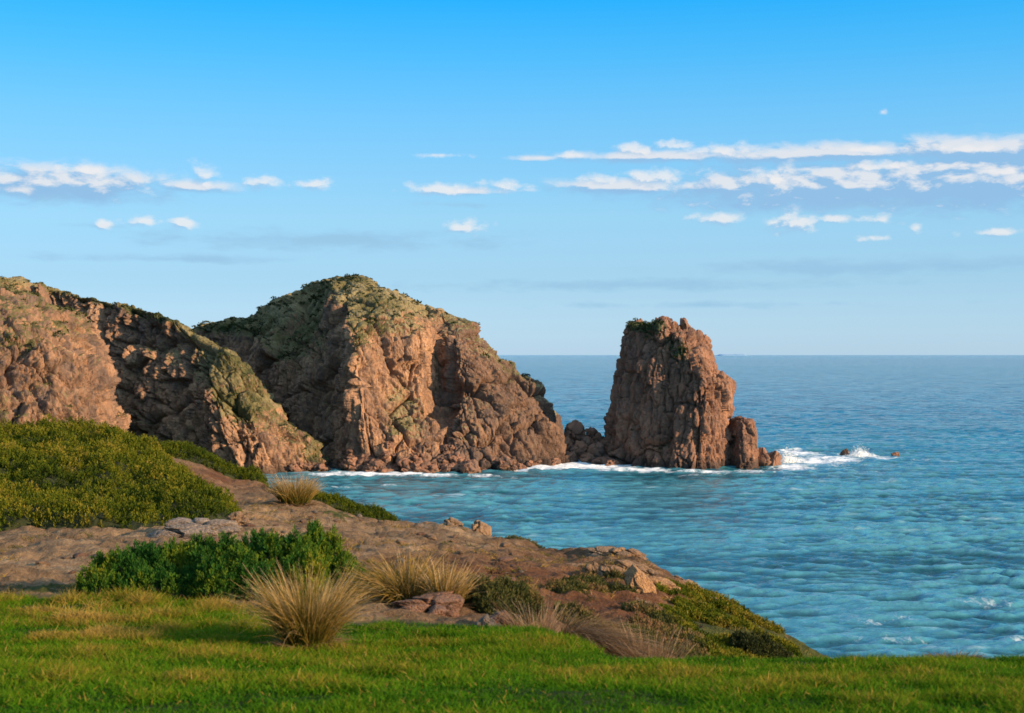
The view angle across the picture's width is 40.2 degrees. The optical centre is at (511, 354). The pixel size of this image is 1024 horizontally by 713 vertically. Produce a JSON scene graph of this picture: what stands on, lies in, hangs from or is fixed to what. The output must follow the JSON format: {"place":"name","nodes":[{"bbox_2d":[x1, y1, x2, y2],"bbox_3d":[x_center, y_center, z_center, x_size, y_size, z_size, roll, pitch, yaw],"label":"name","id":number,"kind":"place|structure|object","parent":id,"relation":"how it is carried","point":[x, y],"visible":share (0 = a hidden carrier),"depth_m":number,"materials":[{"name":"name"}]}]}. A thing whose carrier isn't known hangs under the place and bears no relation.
{"place":"outdoors","nodes":[
{"label":"outdoors","id":0,"kind":"place"},
{"bbox_2d":[0,280,131,431],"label":"cliff","id":1,"kind":"structure","parent":0,"point":[74,366],"depth_m":207.91,"materials":[{"name":"stone"}]},
{"bbox_2d":[3,284,126,417],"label":"cliff scrub","id":2,"kind":"object","parent":1,"relation":"on","point":[39,306],"visible":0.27,"depth_m":222.91,"materials":[{"name":"green plant"}]},
{"bbox_2d":[0,276,330,473],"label":"hillside","id":3,"kind":"structure","parent":0,"point":[161,394],"depth_m":272.79,"materials":[{"name":"stone"}]},
{"bbox_2d":[0,276,316,456],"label":"hillside scrub","id":4,"kind":"object","parent":3,"relation":"on","point":[221,353],"visible":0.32,"depth_m":272.02,"materials":[{"name":"green plant"}]},
{"bbox_2d":[287,463,300,471],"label":"boulder","id":5,"kind":"object","parent":3,"relation":"on","point":[292,468],"visible":0.81,"depth_m":260.16,"materials":[{"name":"stone"}]},
{"bbox_2d":[296,461,306,468],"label":"boulder","id":6,"kind":"object","parent":3,"relation":"on","point":[302,465],"visible":1,"depth_m":261.47,"materials":[{"name":"stone"}]},
{"bbox_2d":[305,463,312,469],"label":"boulder","id":7,"kind":"object","parent":3,"relation":"on","point":[309,466],"visible":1,"depth_m":263.13,"materials":[{"name":"stone"}]},
{"bbox_2d":[312,463,327,471],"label":"boulder","id":8,"kind":"object","parent":3,"relation":"on","point":[320,467],"visible":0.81,"depth_m":263.55,"materials":[{"name":"stone"}]},
{"bbox_2d":[191,275,570,472],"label":"headland","id":9,"kind":"structure","parent":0,"point":[335,391],"depth_m":281.00,"materials":[{"name":"stone"}]},
{"bbox_2d":[345,456,358,465],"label":"boulder","id":10,"kind":"object","parent":9,"relation":"on","point":[351,460],"visible":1,"depth_m":263.16,"materials":[{"name":"stone"}]},
{"bbox_2d":[346,466,359,471],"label":"boulder","id":11,"kind":"object","parent":9,"relation":"on","point":[351,468],"visible":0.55,"depth_m":263.08,"materials":[{"name":"stone"}]},
{"bbox_2d":[356,463,362,470],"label":"boulder","id":12,"kind":"object","parent":9,"relation":"on","point":[359,466],"visible":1,"depth_m":263.10,"materials":[{"name":"stone"}]},
{"bbox_2d":[359,452,370,459],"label":"boulder","id":13,"kind":"object","parent":12,"relation":"on","point":[362,455],"visible":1,"depth_m":263.43,"materials":[{"name":"stone"}]},
{"bbox_2d":[192,273,537,423],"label":"headland scrub","id":14,"kind":"object","parent":9,"relation":"on","point":[311,315],"visible":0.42,"depth_m":303.01,"materials":[{"name":"green plant"}]},
{"bbox_2d":[367,465,376,471],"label":"boulder","id":15,"kind":"object","parent":9,"relation":"on","point":[374,467],"visible":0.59,"depth_m":261.32,"materials":[{"name":"stone"}]},
{"bbox_2d":[370,457,385,464],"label":"boulder","id":16,"kind":"object","parent":9,"relation":"on","point":[373,460],"visible":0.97,"depth_m":262.06,"materials":[{"name":"stone"}]},
{"bbox_2d":[380,450,390,458],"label":"boulder","id":17,"kind":"object","parent":9,"relation":"on","point":[384,454],"visible":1,"depth_m":261.85,"materials":[{"name":"stone"}]},
{"bbox_2d":[385,441,394,448],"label":"boulder","id":18,"kind":"object","parent":9,"relation":"on","point":[389,444],"visible":1,"depth_m":263.51,"materials":[{"name":"stone"}]},
{"bbox_2d":[386,465,400,471],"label":"boulder","id":19,"kind":"object","parent":9,"relation":"on","point":[396,468],"visible":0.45,"depth_m":261.71,"materials":[{"name":"stone"}]},
{"bbox_2d":[371,458,386,469],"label":"boulder","id":20,"kind":"object","parent":19,"relation":"on","point":[378,465],"visible":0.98,"depth_m":261.36,"materials":[{"name":"stone"}]},
{"bbox_2d":[400,464,412,471],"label":"boulder","id":21,"kind":"object","parent":9,"relation":"on","point":[408,468],"visible":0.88,"depth_m":260.22,"materials":[{"name":"stone"}]},
{"bbox_2d":[396,456,410,467],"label":"boulder","id":22,"kind":"object","parent":21,"relation":"on","point":[401,462],"visible":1,"depth_m":260.46,"materials":[{"name":"stone"}]},
{"bbox_2d":[411,463,420,471],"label":"boulder","id":23,"kind":"object","parent":9,"relation":"on","point":[415,467],"visible":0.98,"depth_m":259.71,"materials":[{"name":"stone"}]},
{"bbox_2d":[418,469,431,472],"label":"boulder","id":24,"kind":"object","parent":9,"relation":"on","point":[425,471],"visible":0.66,"depth_m":259.61,"materials":[{"name":"stone"}]},
{"bbox_2d":[421,460,430,468],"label":"boulder","id":25,"kind":"object","parent":9,"relation":"on","point":[426,463],"visible":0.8,"depth_m":261.05,"materials":[{"name":"stone"}]},
{"bbox_2d":[418,457,426,464],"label":"boulder","id":26,"kind":"object","parent":25,"relation":"on","point":[422,459],"visible":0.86,"depth_m":261.47,"materials":[{"name":"stone"}]},
{"bbox_2d":[427,462,438,472],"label":"boulder","id":27,"kind":"object","parent":9,"relation":"on","point":[433,468],"visible":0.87,"depth_m":260.74,"materials":[{"name":"stone"}]},
{"bbox_2d":[437,456,449,463],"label":"boulder","id":28,"kind":"object","parent":9,"relation":"on","point":[444,459],"visible":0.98,"depth_m":263.59,"materials":[{"name":"stone"}]},
{"bbox_2d":[442,445,448,451],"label":"boulder","id":29,"kind":"object","parent":9,"relation":"on","point":[445,448],"visible":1,"depth_m":266.74,"materials":[{"name":"stone"}]},
{"bbox_2d":[455,456,467,463],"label":"boulder","id":30,"kind":"object","parent":9,"relation":"on","point":[460,461],"visible":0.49,"depth_m":262.88,"materials":[{"name":"stone"}]},
{"bbox_2d":[449,451,464,462],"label":"boulder","id":31,"kind":"object","parent":30,"relation":"on","point":[458,454],"visible":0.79,"depth_m":263.78,"materials":[{"name":"stone"}]},
{"bbox_2d":[448,453,457,461],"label":"boulder","id":32,"kind":"object","parent":31,"relation":"on","point":[450,456],"visible":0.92,"depth_m":263.12,"materials":[{"name":"stone"}]},
{"bbox_2d":[460,461,476,473],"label":"boulder","id":33,"kind":"object","parent":9,"relation":"on","point":[472,469],"visible":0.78,"depth_m":259.76,"materials":[{"name":"stone"}]},
{"bbox_2d":[459,462,471,472],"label":"boulder","id":34,"kind":"object","parent":33,"relation":"on","point":[464,469],"visible":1,"depth_m":259.59,"materials":[{"name":"stone"}]},
{"bbox_2d":[466,459,478,470],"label":"boulder","id":35,"kind":"object","parent":33,"relation":"on","point":[475,463],"visible":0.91,"depth_m":260.88,"materials":[{"name":"stone"}]},
{"bbox_2d":[504,456,514,464],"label":"boulder","id":36,"kind":"object","parent":9,"relation":"on","point":[507,459],"visible":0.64,"depth_m":266.36,"materials":[{"name":"stone"}]},
{"bbox_2d":[0,458,1011,712],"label":"ground","id":37,"kind":"structure","parent":0,"point":[26,574],"depth_m":28.16,"materials":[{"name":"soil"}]},
{"bbox_2d":[35,561,49,564],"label":"stone","id":38,"kind":"object","parent":37,"relation":"on","point":[42,562],"visible":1,"depth_m":23.81,"materials":[{"name":"stone"}]},
{"bbox_2d":[72,553,87,558],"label":"stone","id":39,"kind":"object","parent":37,"relation":"on","point":[75,555],"visible":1,"depth_m":25.24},
{"bbox_2d":[0,413,243,531],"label":"coastal shrub","id":40,"kind":"object","parent":37,"relation":"on","point":[77,474],"visible":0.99,"depth_m":39.37,"materials":[{"name":"green plant"}]},
{"bbox_2d":[148,529,180,537],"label":"rock","id":41,"kind":"object","parent":37,"relation":"on","point":[156,533],"visible":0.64,"depth_m":31.47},
{"bbox_2d":[164,517,242,538],"bbox_3d":[-7.042,4.016,32.026,1.825,0.564,1.062,0,0,0],"label":"rock","id":42,"kind":"object","parent":37,"relation":"on","point":[185,528],"visible":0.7,"depth_m":31.72,"materials":[{"name":"stone"}]},
{"bbox_2d":[153,439,269,488],"bbox_3d":[-12.740,6.142,58.737,5.233,5.496,7.762,0,0,-14],"label":"coastal shrub","id":43,"kind":"object","parent":37,"relation":"on","point":[183,450],"visible":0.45,"depth_m":56.00,"materials":[{"name":"green plant"}]},
{"bbox_2d":[74,518,372,603],"bbox_3d":[-3.836,2.957,18.935,3.937,1.412,2.374,0,0,0],"label":"leafy bush","id":44,"kind":"object","parent":37,"relation":"on","point":[192,568],"visible":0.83,"depth_m":18.45,"materials":[{"name":"green plant"}]},
{"bbox_2d":[226,511,248,525],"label":"rock","id":45,"kind":"object","parent":37,"relation":"on","point":[240,518],"visible":0.61,"depth_m":32.83,"materials":[{"name":"stone"}]},
{"bbox_2d":[257,473,329,506],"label":"grass tussock","id":46,"kind":"object","parent":37,"relation":"on","point":[290,493],"depth_m":42.21,"materials":[{"name":"plant"}]},
{"bbox_2d":[222,558,394,653],"bbox_3d":[-1.889,2.389,13.248,1.847,0.992,1.766,0,0,-35],"label":"grass tussock","id":47,"kind":"object","parent":37,"relation":"on","point":[311,624],"depth_m":13.04,"materials":[{"name":"plant"}]},
{"bbox_2d":[311,488,400,520],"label":"coastal shrub","id":48,"kind":"object","parent":37,"relation":"on","point":[336,501],"visible":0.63,"depth_m":45.35,"materials":[{"name":"green plant"}]},
{"bbox_2d":[396,540,407,544],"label":"stone","id":49,"kind":"object","parent":37,"relation":"on","point":[401,541],"visible":0.69,"depth_m":32.88,"materials":[{"name":"stone"}]},
{"bbox_2d":[336,543,477,607],"bbox_3d":[-1.497,2.897,18.395,2.131,0.910,2.202,0,0,0],"label":"grass tussock","id":50,"kind":"object","parent":37,"relation":"on","point":[391,588],"depth_m":18.23,"materials":[{"name":"plant"}]},
{"bbox_2d":[414,522,423,526],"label":"stone","id":51,"kind":"object","parent":37,"relation":"on","point":[419,524],"visible":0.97,"depth_m":40.43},
{"bbox_2d":[391,591,463,616],"bbox_3d":[-1.082,3.229,17.555,0.964,0.454,0.744,0,0,0],"label":"rock","id":52,"kind":"object","parent":37,"relation":"on","point":[447,603],"visible":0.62,"depth_m":17.44,"materials":[{"name":"stone"}]},
{"bbox_2d":[424,534,436,539],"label":"stone","id":53,"kind":"object","parent":37,"relation":"on","point":[431,536],"visible":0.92,"depth_m":34.47,"materials":[{"name":"stone"}]},
{"bbox_2d":[408,551,487,610],"bbox_3d":[-0.777,2.953,17.988,1.206,0.878,1.093,0,0,-35],"label":"grass tussock","id":54,"kind":"object","parent":37,"relation":"on","point":[458,587],"depth_m":17.92,"materials":[{"name":"plant"}]},
{"bbox_2d":[444,517,462,526],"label":"rock","id":55,"kind":"object","parent":37,"relation":"on","point":[454,521],"visible":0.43,"depth_m":45.03,"materials":[{"name":"stone"}]},
{"bbox_2d":[471,520,491,535],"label":"rock","id":56,"kind":"object","parent":37,"relation":"on","point":[481,527],"visible":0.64,"depth_m":44.42,"materials":[{"name":"stone"}]},
{"bbox_2d":[474,614,500,626],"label":"rock","id":57,"kind":"object","parent":37,"relation":"on","point":[485,619],"visible":0.33,"depth_m":15.53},
{"bbox_2d":[489,610,512,626],"bbox_3d":[-0.143,3.045,15.899,0.320,0.266,0.327,0,0,0],"label":"rock","id":58,"kind":"object","parent":37,"relation":"on","point":[495,616],"visible":0.41,"depth_m":15.83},
{"bbox_2d":[499,542,510,546],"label":"stone","id":59,"kind":"object","parent":37,"relation":"on","point":[506,544],"visible":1,"depth_m":32.59,"materials":[{"name":"stone"}]},
{"bbox_2d":[463,572,547,623],"bbox_3d":[-0.024,3.255,18.513,1.383,0.778,1.213,0,0,-32],"label":"leafy bush","id":60,"kind":"object","parent":37,"relation":"on","point":[514,593],"visible":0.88,"depth_m":18.26,"materials":[{"name":"green plant"}]},
{"bbox_2d":[498,556,513,561],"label":"stone","id":61,"kind":"object","parent":37,"relation":"on","point":[504,558],"visible":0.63,"depth_m":29.42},
{"bbox_2d":[493,534,545,548],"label":"slope shrub","id":62,"kind":"object","parent":37,"relation":"on","point":[520,538],"visible":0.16,"depth_m":42.02,"materials":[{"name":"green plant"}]},
{"bbox_2d":[489,597,589,632],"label":"dry tuft","id":63,"kind":"object","parent":37,"relation":"on","point":[543,624],"visible":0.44,"depth_m":15.61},
{"bbox_2d":[566,563,588,566],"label":"rock","id":64,"kind":"object","parent":37,"relation":"on","point":[575,564],"visible":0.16,"depth_m":30.13,"materials":[{"name":"stone"}]},
{"bbox_2d":[584,562,598,573],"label":"rock","id":65,"kind":"object","parent":37,"relation":"on","point":[594,566],"visible":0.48,"depth_m":27.48,"materials":[{"name":"stone"}]},
{"bbox_2d":[585,546,612,556],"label":"rock","id":66,"kind":"object","parent":37,"relation":"on","point":[598,551],"visible":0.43,"depth_m":32.45,"materials":[{"name":"stone"}]},
{"bbox_2d":[598,564,625,575],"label":"rock","id":67,"kind":"object","parent":37,"relation":"on","point":[603,568],"visible":0.55,"depth_m":26.45,"materials":[{"name":"stone"}]},
{"bbox_2d":[556,606,677,659],"bbox_3d":[1.316,3.290,15.309,1.954,0.983,1.891,0,0,36],"label":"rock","id":68,"kind":"object","parent":37,"relation":"on","point":[602,638],"depth_m":15.16,"materials":[{"name":"stone"}]},
{"bbox_2d":[608,547,647,559],"bbox_3d":[2.690,4.644,31.997,0.866,0.440,1.038,0,-11,21],"label":"rock","id":69,"kind":"object","parent":37,"relation":"on","point":[629,552],"visible":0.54,"depth_m":31.73,"materials":[{"name":"stone"}]},
{"bbox_2d":[545,567,722,657],"bbox_3d":[1.838,4.032,22.640,2.666,1.065,8.326,0,0,0],"label":"slope shrub","id":70,"kind":"object","parent":37,"relation":"on","point":[584,581],"visible":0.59,"depth_m":21.01,"materials":[{"name":"green plant"}]},
{"bbox_2d":[614,559,659,575],"bbox_3d":[2.672,4.327,27.554,1.400,0.285,0.595,22,-2,-5],"label":"rock","id":71,"kind":"object","parent":37,"relation":"on","point":[645,569],"visible":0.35,"depth_m":27.49,"materials":[{"name":"stone"}]},
{"bbox_2d":[624,564,656,593],"bbox_3d":[2.245,4.086,24.799,0.496,0.776,0.472,-30,8,-15],"label":"rock","id":72,"kind":"object","parent":37,"relation":"on","point":[635,576],"visible":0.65,"depth_m":24.64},
{"bbox_2d":[635,597,661,609],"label":"rock","id":73,"kind":"object","parent":37,"relation":"on","point":[637,599],"visible":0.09,"depth_m":22.57,"materials":[{"name":"stone"}]},
{"bbox_2d":[607,616,700,658],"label":"dry tuft","id":74,"kind":"object","parent":37,"relation":"on","point":[668,650],"visible":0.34,"depth_m":15.09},
{"bbox_2d":[648,576,680,592],"bbox_3d":[2.779,4.269,25.784,0.752,0.330,0.391,26,-5,-10],"label":"rock","id":75,"kind":"object","parent":37,"relation":"on","point":[671,585],"visible":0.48,"depth_m":25.71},
{"bbox_2d":[674,575,700,587],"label":"rock","id":76,"kind":"object","parent":37,"relation":"on","point":[690,581],"visible":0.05,"depth_m":28.38,"materials":[{"name":"stone"}]},
{"bbox_2d":[655,577,803,659],"bbox_3d":[4.037,4.979,23.314,3.404,2.064,8.475,0,0,7],"label":"slope shrub","id":77,"kind":"object","parent":37,"relation":"on","point":[690,611],"visible":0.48,"depth_m":24.25,"materials":[{"name":"green plant"}]},
{"bbox_2d":[728,626,793,658],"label":"slope shrub","id":78,"kind":"object","parent":37,"relation":"on","point":[762,644],"visible":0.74,"depth_m":21.24,"materials":[{"name":"green plant"}]},
{"bbox_2d":[919,649,996,658],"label":"dry tuft","id":79,"kind":"object","parent":37,"relation":"on","point":[925,654],"visible":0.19,"depth_m":13.31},
{"bbox_2d":[0,585,1023,712],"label":"lawn grass","id":80,"kind":"structure","parent":0,"point":[123,671],"depth_m":10.63,"materials":[{"name":"plant"}]},
{"bbox_2d":[0,0,1023,354],"label":"sky","id":81,"kind":"structure","parent":0,"point":[771,177],"materials":[{"name":"blue"}]},
{"bbox_2d":[264,355,1023,658],"bbox_3d":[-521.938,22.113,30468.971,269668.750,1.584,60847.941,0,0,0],"label":"sea","id":82,"kind":"structure","parent":0,"point":[916,546],"depth_m":211.67,"materials":[{"name":"liquid"}]},
{"bbox_2d":[497,463,509,469],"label":"boulder","id":83,"kind":"object","parent":82,"relation":"in","point":[502,466],"visible":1,"depth_m":263.51,"materials":[{"name":"stone"}]},
{"bbox_2d":[525,460,533,466],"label":"boulder","id":84,"kind":"object","parent":82,"relation":"in","point":[530,463],"visible":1,"depth_m":271.39,"materials":[{"name":"stone"}]},
{"bbox_2d":[566,451,578,461],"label":"boulder","id":85,"kind":"object","parent":82,"relation":"in","point":[573,456],"visible":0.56,"depth_m":284.06,"materials":[{"name":"stone"}]},
{"bbox_2d":[569,440,587,458],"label":"boulder","id":86,"kind":"object","parent":82,"relation":"in","point":[578,448],"visible":0.74,"depth_m":285.51,"materials":[{"name":"stone"}]},
{"bbox_2d":[580,435,593,445],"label":"boulder","id":87,"kind":"object","parent":82,"relation":"on","point":[587,440],"visible":0.48,"depth_m":288.74,"materials":[{"name":"stone"}]},
{"bbox_2d":[579,453,595,462],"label":"boulder","id":88,"kind":"object","parent":82,"relation":"in","point":[587,457],"visible":0.94,"depth_m":281.96,"materials":[{"name":"stone"}]},
{"bbox_2d":[587,442,606,456],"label":"boulder","id":89,"kind":"object","parent":82,"relation":"in","point":[597,448],"visible":0.72,"depth_m":284.67,"materials":[{"name":"stone"}]},
{"bbox_2d":[592,457,610,464],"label":"boulder","id":90,"kind":"object","parent":82,"relation":"in","point":[600,460],"visible":0.72,"depth_m":280.03,"materials":[{"name":"stone"}]},
{"bbox_2d":[605,459,621,465],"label":"boulder","id":91,"kind":"object","parent":82,"relation":"in","point":[609,462],"visible":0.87,"depth_m":276.17,"materials":[{"name":"stone"}]},
{"bbox_2d":[595,316,759,469],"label":"sea stack","id":92,"kind":"object","parent":82,"relation":"in","point":[657,399],"visible":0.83,"depth_m":274.74,"materials":[{"name":"stone"}]},
{"bbox_2d":[593,432,604,442],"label":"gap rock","id":93,"kind":"object","parent":92,"relation":"on","point":[598,437],"visible":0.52,"depth_m":289.18,"materials":[{"name":"stone"}]},
{"bbox_2d":[585,427,597,437],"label":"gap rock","id":94,"kind":"object","parent":93,"relation":"on","point":[591,432],"visible":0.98,"depth_m":290.11,"materials":[{"name":"stone"}]},
{"bbox_2d":[620,318,691,468],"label":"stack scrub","id":95,"kind":"object","parent":92,"relation":"on","point":[647,324],"visible":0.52,"depth_m":281.70,"materials":[{"name":"green plant"}]},
{"bbox_2d":[758,447,771,465],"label":"sea rock","id":96,"kind":"object","parent":82,"relation":"in","point":[764,458],"visible":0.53,"depth_m":274.92,"materials":[{"name":"stone"}]},
{"bbox_2d":[770,451,781,465],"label":"sea rock","id":97,"kind":"object","parent":82,"relation":"in","point":[775,457],"visible":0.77,"depth_m":274.49,"materials":[{"name":"stone"}]},
{"bbox_2d":[780,447,814,462],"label":"surf splash","id":98,"kind":"object","parent":82,"relation":"on","point":[787,459],"visible":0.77,"depth_m":285.89,"materials":[{"name":"white liquid"}]},
{"bbox_2d":[839,448,849,455],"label":"sea rock","id":99,"kind":"object","parent":82,"relation":"in","point":[844,452],"visible":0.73,"depth_m":304.31,"materials":[{"name":"stone"}]},
{"bbox_2d":[845,443,875,456],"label":"surf splash","id":100,"kind":"object","parent":82,"relation":"on","point":[860,453],"visible":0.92,"depth_m":301.66,"materials":[{"name":"white liquid"}]},
{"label":"boulder","id":101,"kind":"object","parent":82,"relation":"in","visible":0},
{"bbox_2d":[551,458,560,465],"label":"boulder","id":102,"kind":"object","parent":101,"relation":"on","point":[556,461],"visible":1,"depth_m":277.07,"materials":[{"name":"stone"}]},
{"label":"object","id":103,"kind":"object","parent":82,"relation":"in","visible":0},
{"bbox_2d":[564,436,573,450],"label":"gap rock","id":104,"kind":"object","parent":103,"relation":"on","point":[568,442],"visible":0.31,"depth_m":288.71,"materials":[{"name":"stone"}]},
{"bbox_2d":[564,419,585,440],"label":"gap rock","id":105,"kind":"object","parent":104,"relation":"on","point":[574,429],"visible":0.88,"depth_m":289.90,"materials":[{"name":"stone"}]},
{"bbox_2d":[716,354,746,355],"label":"island","id":106,"kind":"structure","parent":0,"point":[731,355],"depth_m":20829.43,"materials":[{"name":"blue"}]},
{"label":"boulder","id":107,"kind":"object","parent":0,"visible":0},
{"bbox_2d":[440,464,453,470],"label":"boulder","id":108,"kind":"object","parent":107,"relation":"on","point":[443,466],"visible":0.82,"depth_m":261.65,"materials":[{"name":"stone"}]},
{"bbox_2d":[450,462,457,471],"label":"boulder","id":109,"kind":"object","parent":107,"relation":"on","point":[453,469],"visible":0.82,"depth_m":261.41,"materials":[{"name":"stone"}]},
{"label":"boulder","id":110,"kind":"object","parent":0,"visible":0},
{"bbox_2d":[411,455,418,460],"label":"boulder","id":111,"kind":"object","parent":110,"relation":"on","point":[414,457],"visible":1,"depth_m":261.30,"materials":[{"name":"stone"}]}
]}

